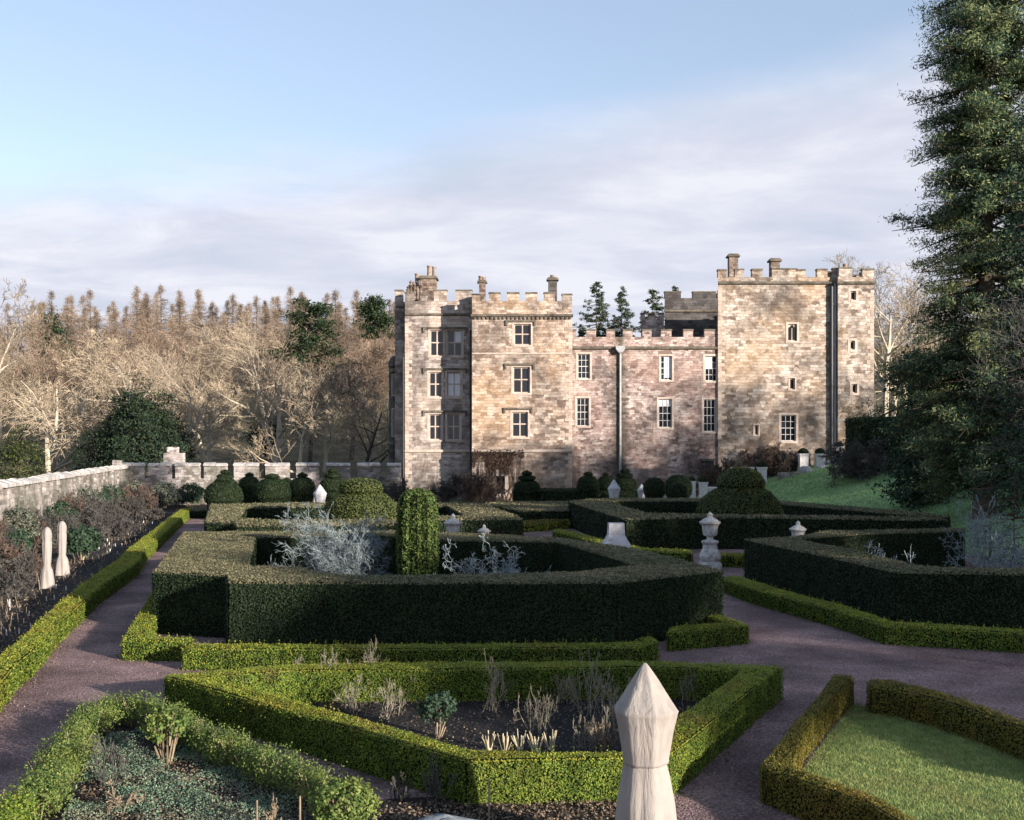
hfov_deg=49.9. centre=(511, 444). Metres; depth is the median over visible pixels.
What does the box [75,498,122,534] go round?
border shrub
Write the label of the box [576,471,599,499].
topiary
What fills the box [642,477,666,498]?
topiary
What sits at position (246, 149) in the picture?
sky
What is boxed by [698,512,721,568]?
garden urn
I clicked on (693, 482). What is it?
planter
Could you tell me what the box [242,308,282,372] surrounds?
larch tree
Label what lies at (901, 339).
bare tree
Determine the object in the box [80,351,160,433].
bare tree
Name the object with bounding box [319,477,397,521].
topiary
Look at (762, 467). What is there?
planter
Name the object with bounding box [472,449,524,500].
wall creeper
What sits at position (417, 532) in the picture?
columnar yew
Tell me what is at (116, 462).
gate pier
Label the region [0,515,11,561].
wall shrub
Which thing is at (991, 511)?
fir sapling
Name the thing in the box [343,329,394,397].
bare tree
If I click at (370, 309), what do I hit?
pine tree
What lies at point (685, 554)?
box hedge
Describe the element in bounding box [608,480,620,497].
wrapped statue
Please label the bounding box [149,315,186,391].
larch tree
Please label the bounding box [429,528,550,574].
lichened shrub
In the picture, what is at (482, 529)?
garden urn
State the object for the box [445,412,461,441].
window
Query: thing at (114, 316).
larch tree
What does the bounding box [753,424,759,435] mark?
window
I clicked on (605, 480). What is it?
topiary
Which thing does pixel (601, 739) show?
pale bush
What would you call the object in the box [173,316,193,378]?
larch tree
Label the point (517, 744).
cut stems
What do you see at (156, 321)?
larch tree
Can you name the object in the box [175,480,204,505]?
border shrub
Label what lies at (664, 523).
yew hedge
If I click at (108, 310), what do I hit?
larch tree
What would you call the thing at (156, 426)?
yew tree
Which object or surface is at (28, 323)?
larch tree
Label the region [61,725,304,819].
ground cover
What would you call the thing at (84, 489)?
wall shrub
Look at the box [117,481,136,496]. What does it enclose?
wall shrub
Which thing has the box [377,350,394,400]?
bare tree
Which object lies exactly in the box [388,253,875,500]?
castle
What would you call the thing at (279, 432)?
bare tree
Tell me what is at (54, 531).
border shrub
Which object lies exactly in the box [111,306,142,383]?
larch tree
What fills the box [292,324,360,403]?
bare tree
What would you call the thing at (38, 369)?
bare tree
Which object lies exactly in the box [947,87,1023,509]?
dark fir
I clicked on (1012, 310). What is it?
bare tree
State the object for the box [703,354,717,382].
window
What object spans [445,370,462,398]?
window
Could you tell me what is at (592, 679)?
rose bush
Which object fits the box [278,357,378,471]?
bare tree
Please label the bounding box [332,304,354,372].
larch tree
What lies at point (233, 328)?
larch tree
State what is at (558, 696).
rose bush
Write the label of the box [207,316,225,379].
larch tree
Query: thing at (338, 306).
larch tree
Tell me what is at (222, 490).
topiary
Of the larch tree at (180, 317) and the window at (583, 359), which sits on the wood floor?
the larch tree at (180, 317)
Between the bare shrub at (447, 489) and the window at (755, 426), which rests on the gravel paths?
the bare shrub at (447, 489)
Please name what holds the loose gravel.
on the gravel paths
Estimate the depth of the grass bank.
73.76 m
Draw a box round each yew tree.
[0,424,59,479]
[65,373,203,477]
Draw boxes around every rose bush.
[318,647,360,669]
[333,673,370,713]
[358,636,386,664]
[366,678,405,720]
[380,676,416,700]
[483,649,507,711]
[497,661,526,700]
[513,683,558,736]
[545,675,577,706]
[563,652,612,715]
[572,704,619,751]
[584,672,630,727]
[678,665,698,700]
[704,650,733,665]
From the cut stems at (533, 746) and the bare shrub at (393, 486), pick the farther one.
the bare shrub at (393, 486)
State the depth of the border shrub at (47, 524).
53.59 m
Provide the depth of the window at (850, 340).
98.19 m
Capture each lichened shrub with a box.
[264,502,394,574]
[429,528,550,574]
[864,539,915,561]
[938,494,1023,570]
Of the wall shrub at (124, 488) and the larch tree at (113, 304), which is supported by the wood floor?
the larch tree at (113, 304)
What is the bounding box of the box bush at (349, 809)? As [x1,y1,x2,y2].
[305,773,382,819]
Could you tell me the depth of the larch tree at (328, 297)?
241.09 m
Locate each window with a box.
[423,327,466,357]
[423,368,466,398]
[423,410,466,441]
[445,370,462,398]
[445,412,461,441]
[446,329,463,357]
[493,473,507,496]
[504,407,532,438]
[505,363,534,394]
[506,320,535,346]
[575,396,590,427]
[576,352,591,379]
[657,397,673,428]
[659,354,673,381]
[702,397,716,432]
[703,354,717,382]
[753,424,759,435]
[779,413,797,442]
[786,322,798,342]
[788,377,795,390]
[848,289,857,301]
[848,338,856,351]
[850,382,858,394]
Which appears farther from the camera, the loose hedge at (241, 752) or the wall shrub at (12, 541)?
the wall shrub at (12, 541)
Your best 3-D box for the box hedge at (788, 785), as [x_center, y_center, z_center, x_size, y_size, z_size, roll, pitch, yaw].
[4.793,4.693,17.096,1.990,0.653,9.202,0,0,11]
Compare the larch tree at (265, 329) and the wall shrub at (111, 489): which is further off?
the larch tree at (265, 329)
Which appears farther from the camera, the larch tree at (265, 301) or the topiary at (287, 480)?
the larch tree at (265, 301)
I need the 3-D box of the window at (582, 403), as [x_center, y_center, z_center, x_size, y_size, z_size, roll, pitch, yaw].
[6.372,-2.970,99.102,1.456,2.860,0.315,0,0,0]
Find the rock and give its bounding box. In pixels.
[798,466,810,472]
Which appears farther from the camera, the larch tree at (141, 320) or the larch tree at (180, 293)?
the larch tree at (180, 293)
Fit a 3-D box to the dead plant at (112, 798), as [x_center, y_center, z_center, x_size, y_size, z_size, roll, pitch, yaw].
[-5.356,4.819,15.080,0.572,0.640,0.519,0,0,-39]
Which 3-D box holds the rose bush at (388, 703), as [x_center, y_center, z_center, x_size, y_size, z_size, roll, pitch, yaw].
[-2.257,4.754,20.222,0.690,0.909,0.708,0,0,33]
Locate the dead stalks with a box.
[0,512,174,652]
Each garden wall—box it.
[0,464,128,541]
[122,462,401,504]
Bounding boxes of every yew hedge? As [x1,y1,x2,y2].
[151,529,723,645]
[203,501,523,535]
[485,499,570,524]
[512,487,637,500]
[568,497,950,549]
[743,527,1023,630]
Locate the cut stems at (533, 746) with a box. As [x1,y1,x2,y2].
[527,731,542,751]
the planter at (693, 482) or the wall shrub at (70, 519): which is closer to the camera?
the wall shrub at (70, 519)
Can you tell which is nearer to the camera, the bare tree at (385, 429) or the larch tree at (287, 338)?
the bare tree at (385, 429)
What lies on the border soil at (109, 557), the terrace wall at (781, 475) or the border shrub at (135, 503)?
the border shrub at (135, 503)
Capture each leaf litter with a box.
[0,511,175,649]
[74,748,616,819]
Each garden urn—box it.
[444,514,461,532]
[477,525,490,533]
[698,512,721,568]
[789,521,806,535]
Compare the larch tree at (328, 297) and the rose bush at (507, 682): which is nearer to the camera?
the rose bush at (507, 682)
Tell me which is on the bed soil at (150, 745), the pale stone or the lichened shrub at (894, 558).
the pale stone
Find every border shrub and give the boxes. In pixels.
[0,525,33,559]
[0,542,52,575]
[0,547,38,603]
[21,509,56,547]
[49,513,82,544]
[66,522,102,559]
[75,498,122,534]
[87,491,118,512]
[96,497,133,524]
[99,518,144,540]
[118,490,147,515]
[121,483,158,511]
[136,504,165,520]
[148,479,182,507]
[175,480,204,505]
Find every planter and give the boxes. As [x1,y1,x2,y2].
[689,476,695,498]
[698,477,707,497]
[756,462,767,481]
[797,448,809,470]
[813,448,825,466]
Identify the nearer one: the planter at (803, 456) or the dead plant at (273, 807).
the dead plant at (273, 807)
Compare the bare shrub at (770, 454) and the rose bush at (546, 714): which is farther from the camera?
the bare shrub at (770, 454)
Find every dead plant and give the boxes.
[89,726,129,790]
[103,775,145,813]
[218,744,228,769]
[263,793,281,819]
[388,771,413,802]
[421,750,459,805]
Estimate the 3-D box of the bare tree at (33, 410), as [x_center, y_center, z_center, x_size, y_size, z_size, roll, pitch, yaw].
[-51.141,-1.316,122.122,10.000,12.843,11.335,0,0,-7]
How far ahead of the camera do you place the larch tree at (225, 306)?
250.96 m
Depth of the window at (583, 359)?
99.17 m
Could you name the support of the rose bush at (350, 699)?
on the rose bed soil at (456, 732)
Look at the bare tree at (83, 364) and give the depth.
194.77 m
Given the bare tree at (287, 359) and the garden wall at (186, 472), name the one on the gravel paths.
the garden wall at (186, 472)
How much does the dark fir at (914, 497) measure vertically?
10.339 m
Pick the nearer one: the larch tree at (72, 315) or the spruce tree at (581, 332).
the spruce tree at (581, 332)
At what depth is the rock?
93.20 m
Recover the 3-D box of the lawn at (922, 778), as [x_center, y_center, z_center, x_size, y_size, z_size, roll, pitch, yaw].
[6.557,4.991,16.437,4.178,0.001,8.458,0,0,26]
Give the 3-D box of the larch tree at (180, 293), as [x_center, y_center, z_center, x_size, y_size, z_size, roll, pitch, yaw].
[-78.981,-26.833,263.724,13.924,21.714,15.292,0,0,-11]
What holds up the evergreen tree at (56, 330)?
on the wood floor
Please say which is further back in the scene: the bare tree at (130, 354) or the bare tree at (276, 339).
the bare tree at (276, 339)
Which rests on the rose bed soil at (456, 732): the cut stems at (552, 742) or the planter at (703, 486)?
the cut stems at (552, 742)
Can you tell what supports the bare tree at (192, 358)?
on the wood floor
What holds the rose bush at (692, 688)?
on the rose bed soil at (456, 732)
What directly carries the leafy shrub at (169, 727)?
on the bed soil at (150, 745)
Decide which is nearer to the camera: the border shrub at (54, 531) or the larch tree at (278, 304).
the border shrub at (54, 531)
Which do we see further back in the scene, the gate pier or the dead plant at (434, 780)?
the gate pier
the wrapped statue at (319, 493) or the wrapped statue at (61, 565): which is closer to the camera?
the wrapped statue at (61, 565)
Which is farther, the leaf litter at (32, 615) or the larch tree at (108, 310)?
the larch tree at (108, 310)
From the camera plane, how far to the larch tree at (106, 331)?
222.58 m
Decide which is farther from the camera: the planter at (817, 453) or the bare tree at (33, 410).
the bare tree at (33, 410)
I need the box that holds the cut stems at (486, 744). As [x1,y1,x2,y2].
[482,730,495,749]
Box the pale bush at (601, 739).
[584,715,619,752]
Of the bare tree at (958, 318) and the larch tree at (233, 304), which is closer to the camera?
the bare tree at (958, 318)
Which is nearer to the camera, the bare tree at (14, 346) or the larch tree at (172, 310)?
the bare tree at (14, 346)
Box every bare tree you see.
[0,277,64,425]
[0,304,41,403]
[0,304,68,422]
[0,321,73,463]
[0,340,158,472]
[0,348,52,400]
[0,360,23,436]
[1,375,94,471]
[2,377,85,472]
[9,345,86,419]
[45,328,119,417]
[53,325,194,434]
[65,326,108,403]
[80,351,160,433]
[87,315,194,394]
[88,325,182,434]
[126,342,242,462]
[128,325,178,382]
[132,343,248,461]
[166,375,248,461]
[170,312,239,392]
[171,327,238,417]
[171,342,228,437]
[185,305,331,461]
[211,318,333,464]
[218,359,363,477]
[248,298,334,415]
[248,324,291,400]
[253,344,304,431]
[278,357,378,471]
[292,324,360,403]
[293,315,394,459]
[313,307,388,422]
[323,364,388,464]
[325,334,391,436]
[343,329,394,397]
[344,387,388,463]
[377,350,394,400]
[824,250,950,416]
[874,258,964,408]
[874,282,939,416]
[891,312,954,356]
[895,282,1000,369]
[946,282,1023,454]
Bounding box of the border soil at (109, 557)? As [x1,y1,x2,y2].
[0,505,206,654]
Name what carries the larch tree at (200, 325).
on the wood floor
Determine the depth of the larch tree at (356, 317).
228.72 m
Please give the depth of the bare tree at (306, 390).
112.06 m
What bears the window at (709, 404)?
in the castle
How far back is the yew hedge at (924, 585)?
32.69 m
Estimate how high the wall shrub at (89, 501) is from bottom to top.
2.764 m
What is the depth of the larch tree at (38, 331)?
252.74 m
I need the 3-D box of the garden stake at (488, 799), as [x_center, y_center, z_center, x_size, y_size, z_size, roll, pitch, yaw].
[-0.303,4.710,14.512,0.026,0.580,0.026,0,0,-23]
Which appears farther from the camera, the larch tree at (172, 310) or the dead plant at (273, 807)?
the larch tree at (172, 310)
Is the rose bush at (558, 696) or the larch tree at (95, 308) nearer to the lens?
the rose bush at (558, 696)
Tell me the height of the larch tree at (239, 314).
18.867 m
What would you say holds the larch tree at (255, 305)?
on the wood floor
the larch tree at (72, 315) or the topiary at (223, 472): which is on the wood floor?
the larch tree at (72, 315)
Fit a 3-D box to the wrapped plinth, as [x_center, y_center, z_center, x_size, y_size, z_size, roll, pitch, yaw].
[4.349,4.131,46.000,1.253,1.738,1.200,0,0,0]
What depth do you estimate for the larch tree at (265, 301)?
283.73 m
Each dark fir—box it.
[865,343,964,511]
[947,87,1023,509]
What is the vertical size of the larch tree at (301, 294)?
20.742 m
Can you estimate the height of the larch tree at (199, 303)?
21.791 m
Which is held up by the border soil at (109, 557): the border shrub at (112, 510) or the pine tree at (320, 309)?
the border shrub at (112, 510)
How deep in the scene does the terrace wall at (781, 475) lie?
93.00 m
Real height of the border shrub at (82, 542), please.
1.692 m
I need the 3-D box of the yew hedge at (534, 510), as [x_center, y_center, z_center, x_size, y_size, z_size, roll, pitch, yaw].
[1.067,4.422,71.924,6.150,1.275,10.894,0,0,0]
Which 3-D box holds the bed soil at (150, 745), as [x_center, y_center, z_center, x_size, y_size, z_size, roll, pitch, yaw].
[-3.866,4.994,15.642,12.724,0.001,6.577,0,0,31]
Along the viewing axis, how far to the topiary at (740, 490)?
56.81 m
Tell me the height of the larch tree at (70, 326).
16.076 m
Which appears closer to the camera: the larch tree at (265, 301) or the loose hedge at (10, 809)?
the loose hedge at (10, 809)
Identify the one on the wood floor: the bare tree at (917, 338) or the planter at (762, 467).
the bare tree at (917, 338)
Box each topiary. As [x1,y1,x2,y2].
[203,476,243,512]
[213,469,237,483]
[238,472,258,503]
[252,473,291,503]
[282,477,292,501]
[289,472,316,503]
[319,468,343,501]
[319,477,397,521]
[513,470,540,500]
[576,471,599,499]
[598,472,612,497]
[615,468,636,490]
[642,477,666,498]
[665,474,692,498]
[667,482,687,497]
[696,466,783,514]
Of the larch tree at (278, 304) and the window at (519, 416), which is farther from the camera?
the larch tree at (278, 304)
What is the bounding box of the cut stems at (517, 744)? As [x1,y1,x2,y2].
[511,729,525,749]
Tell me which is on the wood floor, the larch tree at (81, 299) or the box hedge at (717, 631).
the larch tree at (81, 299)
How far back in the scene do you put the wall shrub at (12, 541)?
45.53 m
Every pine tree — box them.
[258,296,360,462]
[346,293,394,432]
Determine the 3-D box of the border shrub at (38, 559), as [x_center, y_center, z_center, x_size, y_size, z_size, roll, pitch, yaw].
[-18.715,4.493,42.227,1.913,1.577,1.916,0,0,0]
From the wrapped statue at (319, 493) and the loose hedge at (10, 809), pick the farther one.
the wrapped statue at (319, 493)
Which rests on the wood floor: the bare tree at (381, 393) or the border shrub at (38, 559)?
the bare tree at (381, 393)
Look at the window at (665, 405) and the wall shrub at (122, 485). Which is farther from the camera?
the window at (665, 405)
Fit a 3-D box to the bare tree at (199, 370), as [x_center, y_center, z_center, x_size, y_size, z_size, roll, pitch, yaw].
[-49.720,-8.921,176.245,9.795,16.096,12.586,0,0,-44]
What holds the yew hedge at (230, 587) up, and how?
on the hedged bed soil
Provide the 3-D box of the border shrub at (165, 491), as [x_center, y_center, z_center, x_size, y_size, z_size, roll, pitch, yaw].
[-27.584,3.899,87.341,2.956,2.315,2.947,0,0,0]
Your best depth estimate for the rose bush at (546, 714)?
19.01 m
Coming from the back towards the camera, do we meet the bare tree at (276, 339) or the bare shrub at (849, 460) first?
the bare tree at (276, 339)
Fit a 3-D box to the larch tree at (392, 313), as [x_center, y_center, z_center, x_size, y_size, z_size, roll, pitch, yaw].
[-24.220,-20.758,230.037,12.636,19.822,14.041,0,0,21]
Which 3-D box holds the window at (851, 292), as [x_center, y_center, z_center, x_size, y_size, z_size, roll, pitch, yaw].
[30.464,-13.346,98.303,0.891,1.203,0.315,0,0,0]
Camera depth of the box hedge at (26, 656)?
30.45 m
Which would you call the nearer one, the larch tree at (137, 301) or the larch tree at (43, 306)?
the larch tree at (43, 306)
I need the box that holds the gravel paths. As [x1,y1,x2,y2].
[0,503,1023,819]
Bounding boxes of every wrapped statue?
[39,527,54,588]
[53,521,69,575]
[313,485,326,502]
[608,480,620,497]
[614,663,678,819]
[637,484,644,497]
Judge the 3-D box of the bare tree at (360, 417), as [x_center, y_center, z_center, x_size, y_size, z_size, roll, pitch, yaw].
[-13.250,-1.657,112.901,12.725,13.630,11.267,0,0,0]
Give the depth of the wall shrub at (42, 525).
52.40 m
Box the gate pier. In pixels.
[112,460,121,464]
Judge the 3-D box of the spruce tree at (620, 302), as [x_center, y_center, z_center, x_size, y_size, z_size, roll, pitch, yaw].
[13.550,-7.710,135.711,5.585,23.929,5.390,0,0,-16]
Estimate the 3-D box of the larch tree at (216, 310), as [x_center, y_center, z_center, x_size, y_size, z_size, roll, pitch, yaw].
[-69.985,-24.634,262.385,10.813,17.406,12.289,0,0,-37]
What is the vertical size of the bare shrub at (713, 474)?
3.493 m
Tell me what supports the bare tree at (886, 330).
on the wood floor
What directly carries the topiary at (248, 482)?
on the gravel paths
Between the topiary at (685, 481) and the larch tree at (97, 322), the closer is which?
the topiary at (685, 481)
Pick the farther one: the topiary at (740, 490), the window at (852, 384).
the window at (852, 384)
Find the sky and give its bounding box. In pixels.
[0,0,1023,373]
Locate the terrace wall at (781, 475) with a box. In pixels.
[778,472,800,479]
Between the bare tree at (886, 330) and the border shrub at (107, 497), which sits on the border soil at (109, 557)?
the border shrub at (107, 497)
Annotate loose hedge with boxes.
[0,786,43,819]
[6,730,107,819]
[51,689,346,809]
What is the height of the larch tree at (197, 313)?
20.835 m
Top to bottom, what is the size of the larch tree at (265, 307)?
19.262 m
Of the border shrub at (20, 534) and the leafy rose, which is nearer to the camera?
the leafy rose
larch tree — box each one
[1,302,27,359]
[14,302,56,358]
[19,301,71,381]
[19,304,36,355]
[25,289,66,353]
[55,297,85,351]
[59,296,82,360]
[59,314,77,373]
[62,321,91,386]
[65,288,124,383]
[68,306,79,342]
[70,308,99,372]
[72,296,95,374]
[82,310,102,344]
[87,307,107,350]
[88,328,120,392]
[95,305,112,344]
[97,301,125,378]
[101,307,128,376]
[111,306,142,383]
[119,285,158,349]
[120,292,141,344]
[125,294,180,383]
[125,308,148,358]
[129,315,155,372]
[131,291,159,361]
[138,284,174,357]
[149,292,167,346]
[149,309,169,365]
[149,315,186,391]
[154,302,187,360]
[158,297,195,386]
[162,290,194,357]
[168,300,190,362]
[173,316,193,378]
[176,310,224,383]
[181,288,210,363]
[182,293,209,350]
[195,300,221,344]
[202,306,222,344]
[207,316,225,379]
[209,293,252,379]
[212,300,242,378]
[212,323,255,395]
[213,312,244,386]
[225,304,258,377]
[229,303,250,346]
[237,301,263,375]
[237,304,275,390]
[238,295,263,357]
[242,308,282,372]
[245,312,283,369]
[249,296,300,371]
[252,300,271,337]
[255,309,304,395]
[262,295,283,339]
[265,306,281,341]
[274,286,304,354]
[283,303,317,386]
[287,293,305,367]
[312,290,359,374]
[315,292,349,361]
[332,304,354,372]
[336,302,354,359]
[341,307,350,327]
[343,288,373,354]
[343,324,366,374]
[344,309,373,377]
[351,322,388,394]
[374,299,394,356]
[379,299,393,341]
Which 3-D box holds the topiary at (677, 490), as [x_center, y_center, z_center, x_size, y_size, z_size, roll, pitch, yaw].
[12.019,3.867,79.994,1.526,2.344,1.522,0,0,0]
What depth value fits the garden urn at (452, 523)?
46.26 m
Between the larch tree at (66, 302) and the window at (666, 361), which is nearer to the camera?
the window at (666, 361)
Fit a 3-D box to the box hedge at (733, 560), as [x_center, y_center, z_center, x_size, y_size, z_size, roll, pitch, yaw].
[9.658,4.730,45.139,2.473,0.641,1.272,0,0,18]
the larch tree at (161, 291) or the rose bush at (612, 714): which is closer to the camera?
the rose bush at (612, 714)
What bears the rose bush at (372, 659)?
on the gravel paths
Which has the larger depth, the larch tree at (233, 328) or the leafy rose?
the larch tree at (233, 328)
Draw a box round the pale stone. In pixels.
[419,813,476,819]
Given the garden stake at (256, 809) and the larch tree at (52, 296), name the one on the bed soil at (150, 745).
the garden stake at (256, 809)
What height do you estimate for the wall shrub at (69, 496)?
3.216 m
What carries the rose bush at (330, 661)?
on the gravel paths
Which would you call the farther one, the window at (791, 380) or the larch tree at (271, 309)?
the larch tree at (271, 309)
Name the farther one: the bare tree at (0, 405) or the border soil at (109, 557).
the bare tree at (0, 405)
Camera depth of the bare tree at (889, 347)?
127.54 m
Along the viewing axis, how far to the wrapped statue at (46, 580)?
38.33 m
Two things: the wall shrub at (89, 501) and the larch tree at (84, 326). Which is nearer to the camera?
the wall shrub at (89, 501)
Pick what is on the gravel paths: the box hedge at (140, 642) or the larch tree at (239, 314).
the box hedge at (140, 642)
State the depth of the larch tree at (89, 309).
234.93 m
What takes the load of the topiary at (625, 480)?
on the gravel paths
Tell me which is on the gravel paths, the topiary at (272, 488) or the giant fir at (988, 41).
the topiary at (272, 488)
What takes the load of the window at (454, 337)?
in the castle
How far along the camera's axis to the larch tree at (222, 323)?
228.43 m
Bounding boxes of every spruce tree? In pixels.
[572,281,619,336]
[576,325,585,336]
[604,286,635,336]
[633,289,664,332]
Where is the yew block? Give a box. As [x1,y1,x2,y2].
[844,416,906,470]
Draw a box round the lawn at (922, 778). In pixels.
[804,705,1023,819]
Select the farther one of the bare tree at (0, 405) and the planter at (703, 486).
the bare tree at (0, 405)
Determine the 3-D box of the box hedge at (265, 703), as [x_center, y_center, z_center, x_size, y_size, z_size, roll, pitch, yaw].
[-0.618,4.631,18.737,12.018,0.778,7.111,0,0,0]
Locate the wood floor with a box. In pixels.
[0,346,1016,477]
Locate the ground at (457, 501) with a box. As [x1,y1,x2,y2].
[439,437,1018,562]
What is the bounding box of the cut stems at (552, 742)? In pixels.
[542,729,556,749]
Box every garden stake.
[256,800,257,819]
[299,796,300,819]
[488,780,489,819]
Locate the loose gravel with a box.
[0,568,1016,795]
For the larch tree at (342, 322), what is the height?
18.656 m
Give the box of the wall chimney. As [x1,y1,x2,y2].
[163,447,184,477]
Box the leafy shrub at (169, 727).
[139,706,193,764]
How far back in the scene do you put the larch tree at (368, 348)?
223.52 m
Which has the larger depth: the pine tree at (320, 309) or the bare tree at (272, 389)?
the bare tree at (272, 389)
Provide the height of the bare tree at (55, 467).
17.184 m
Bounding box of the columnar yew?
[395,488,441,575]
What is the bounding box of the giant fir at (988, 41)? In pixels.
[841,0,1023,519]
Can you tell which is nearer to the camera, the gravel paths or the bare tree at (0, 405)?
the gravel paths
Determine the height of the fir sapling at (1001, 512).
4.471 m
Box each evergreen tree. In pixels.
[29,308,75,409]
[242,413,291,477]
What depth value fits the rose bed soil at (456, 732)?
19.86 m
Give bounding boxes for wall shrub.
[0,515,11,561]
[0,524,26,557]
[2,504,41,546]
[20,508,44,549]
[30,506,78,545]
[44,499,79,524]
[57,490,87,525]
[68,488,107,526]
[77,485,104,505]
[98,491,120,508]
[101,483,126,503]
[113,485,132,508]
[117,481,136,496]
[119,479,142,494]
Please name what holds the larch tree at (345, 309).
on the wood floor
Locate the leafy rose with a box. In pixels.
[416,690,457,737]
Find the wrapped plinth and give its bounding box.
[602,522,630,546]
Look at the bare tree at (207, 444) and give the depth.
140.59 m
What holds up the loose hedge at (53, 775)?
on the bed soil at (150, 745)
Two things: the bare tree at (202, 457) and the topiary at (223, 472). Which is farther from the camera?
the bare tree at (202, 457)
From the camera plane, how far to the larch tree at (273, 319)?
267.07 m
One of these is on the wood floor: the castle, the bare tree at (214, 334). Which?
the bare tree at (214, 334)
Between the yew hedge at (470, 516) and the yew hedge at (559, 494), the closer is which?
the yew hedge at (470, 516)
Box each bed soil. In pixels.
[25,703,616,819]
[302,699,700,755]
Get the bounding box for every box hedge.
[0,507,191,711]
[119,592,194,661]
[162,657,783,804]
[180,634,659,670]
[190,507,206,517]
[522,518,570,531]
[552,528,693,562]
[665,612,750,651]
[719,551,744,567]
[722,574,1023,652]
[758,673,915,819]
[866,675,1023,760]
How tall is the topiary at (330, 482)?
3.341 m
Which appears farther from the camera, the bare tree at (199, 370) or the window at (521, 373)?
the bare tree at (199, 370)
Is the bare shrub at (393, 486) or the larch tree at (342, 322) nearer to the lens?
the bare shrub at (393, 486)
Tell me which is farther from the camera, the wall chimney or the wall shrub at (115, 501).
the wall chimney
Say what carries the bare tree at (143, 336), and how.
on the wood floor
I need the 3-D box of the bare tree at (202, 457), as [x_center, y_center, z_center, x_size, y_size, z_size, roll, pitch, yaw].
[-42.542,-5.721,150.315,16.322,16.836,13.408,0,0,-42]
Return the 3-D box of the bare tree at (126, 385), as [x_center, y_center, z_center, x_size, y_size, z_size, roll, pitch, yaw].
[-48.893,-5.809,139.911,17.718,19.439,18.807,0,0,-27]
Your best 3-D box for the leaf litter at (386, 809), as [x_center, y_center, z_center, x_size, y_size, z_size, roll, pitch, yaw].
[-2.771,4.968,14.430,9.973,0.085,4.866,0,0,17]
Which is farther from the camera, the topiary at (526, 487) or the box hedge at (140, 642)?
the topiary at (526, 487)
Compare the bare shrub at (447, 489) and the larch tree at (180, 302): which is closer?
the bare shrub at (447, 489)
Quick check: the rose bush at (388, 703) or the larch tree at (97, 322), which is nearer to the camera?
the rose bush at (388, 703)
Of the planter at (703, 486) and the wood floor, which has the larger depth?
the wood floor
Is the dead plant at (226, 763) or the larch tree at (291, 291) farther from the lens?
the larch tree at (291, 291)
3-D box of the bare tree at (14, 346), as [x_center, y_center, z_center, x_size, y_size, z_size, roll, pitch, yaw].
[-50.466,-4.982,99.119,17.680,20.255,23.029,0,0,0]
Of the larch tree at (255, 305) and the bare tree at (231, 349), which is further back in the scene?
the larch tree at (255, 305)
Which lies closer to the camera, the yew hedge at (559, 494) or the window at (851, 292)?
the yew hedge at (559, 494)
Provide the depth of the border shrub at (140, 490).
81.83 m
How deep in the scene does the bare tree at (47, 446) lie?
139.81 m
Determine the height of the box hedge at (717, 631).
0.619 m
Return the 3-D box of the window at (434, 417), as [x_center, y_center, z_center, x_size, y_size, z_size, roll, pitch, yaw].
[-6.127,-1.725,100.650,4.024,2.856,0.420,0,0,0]
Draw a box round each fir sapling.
[965,474,1015,563]
[989,473,1023,568]
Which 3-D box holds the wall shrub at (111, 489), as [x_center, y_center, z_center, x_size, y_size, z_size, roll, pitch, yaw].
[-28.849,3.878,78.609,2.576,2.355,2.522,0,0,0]
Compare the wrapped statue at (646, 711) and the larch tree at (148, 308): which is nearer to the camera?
the wrapped statue at (646, 711)
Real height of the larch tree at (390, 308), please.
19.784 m
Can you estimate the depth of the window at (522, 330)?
98.16 m
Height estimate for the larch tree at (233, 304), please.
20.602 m
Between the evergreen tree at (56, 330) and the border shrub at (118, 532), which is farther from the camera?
the evergreen tree at (56, 330)
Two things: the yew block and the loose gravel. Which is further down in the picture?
the loose gravel
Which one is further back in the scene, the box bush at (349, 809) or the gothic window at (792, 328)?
the gothic window at (792, 328)
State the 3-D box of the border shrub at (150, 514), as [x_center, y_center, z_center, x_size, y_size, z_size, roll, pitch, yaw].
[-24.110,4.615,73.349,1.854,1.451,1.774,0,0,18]
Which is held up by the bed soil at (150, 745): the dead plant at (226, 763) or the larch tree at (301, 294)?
the dead plant at (226, 763)
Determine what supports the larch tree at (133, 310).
on the wood floor
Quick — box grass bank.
[696,446,1023,560]
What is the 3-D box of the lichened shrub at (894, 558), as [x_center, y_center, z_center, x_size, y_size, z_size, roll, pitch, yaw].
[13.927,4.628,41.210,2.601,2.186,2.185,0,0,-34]
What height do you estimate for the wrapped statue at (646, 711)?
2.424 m
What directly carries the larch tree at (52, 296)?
on the wood floor
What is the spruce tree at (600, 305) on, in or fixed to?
on the wood floor
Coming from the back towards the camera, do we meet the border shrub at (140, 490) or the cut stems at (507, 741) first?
the border shrub at (140, 490)
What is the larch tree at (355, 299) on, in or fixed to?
on the wood floor
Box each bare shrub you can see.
[378,476,409,501]
[424,473,478,501]
[454,469,501,502]
[695,456,749,486]
[740,441,795,477]
[774,448,811,474]
[819,434,896,487]
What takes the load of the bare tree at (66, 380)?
on the wood floor
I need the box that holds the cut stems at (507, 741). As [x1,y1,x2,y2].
[497,732,511,750]
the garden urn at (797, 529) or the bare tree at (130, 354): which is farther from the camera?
the bare tree at (130, 354)
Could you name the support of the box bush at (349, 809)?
on the bed soil at (150, 745)
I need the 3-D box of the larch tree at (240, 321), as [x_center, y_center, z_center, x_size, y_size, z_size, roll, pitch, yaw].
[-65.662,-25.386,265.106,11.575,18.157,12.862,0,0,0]

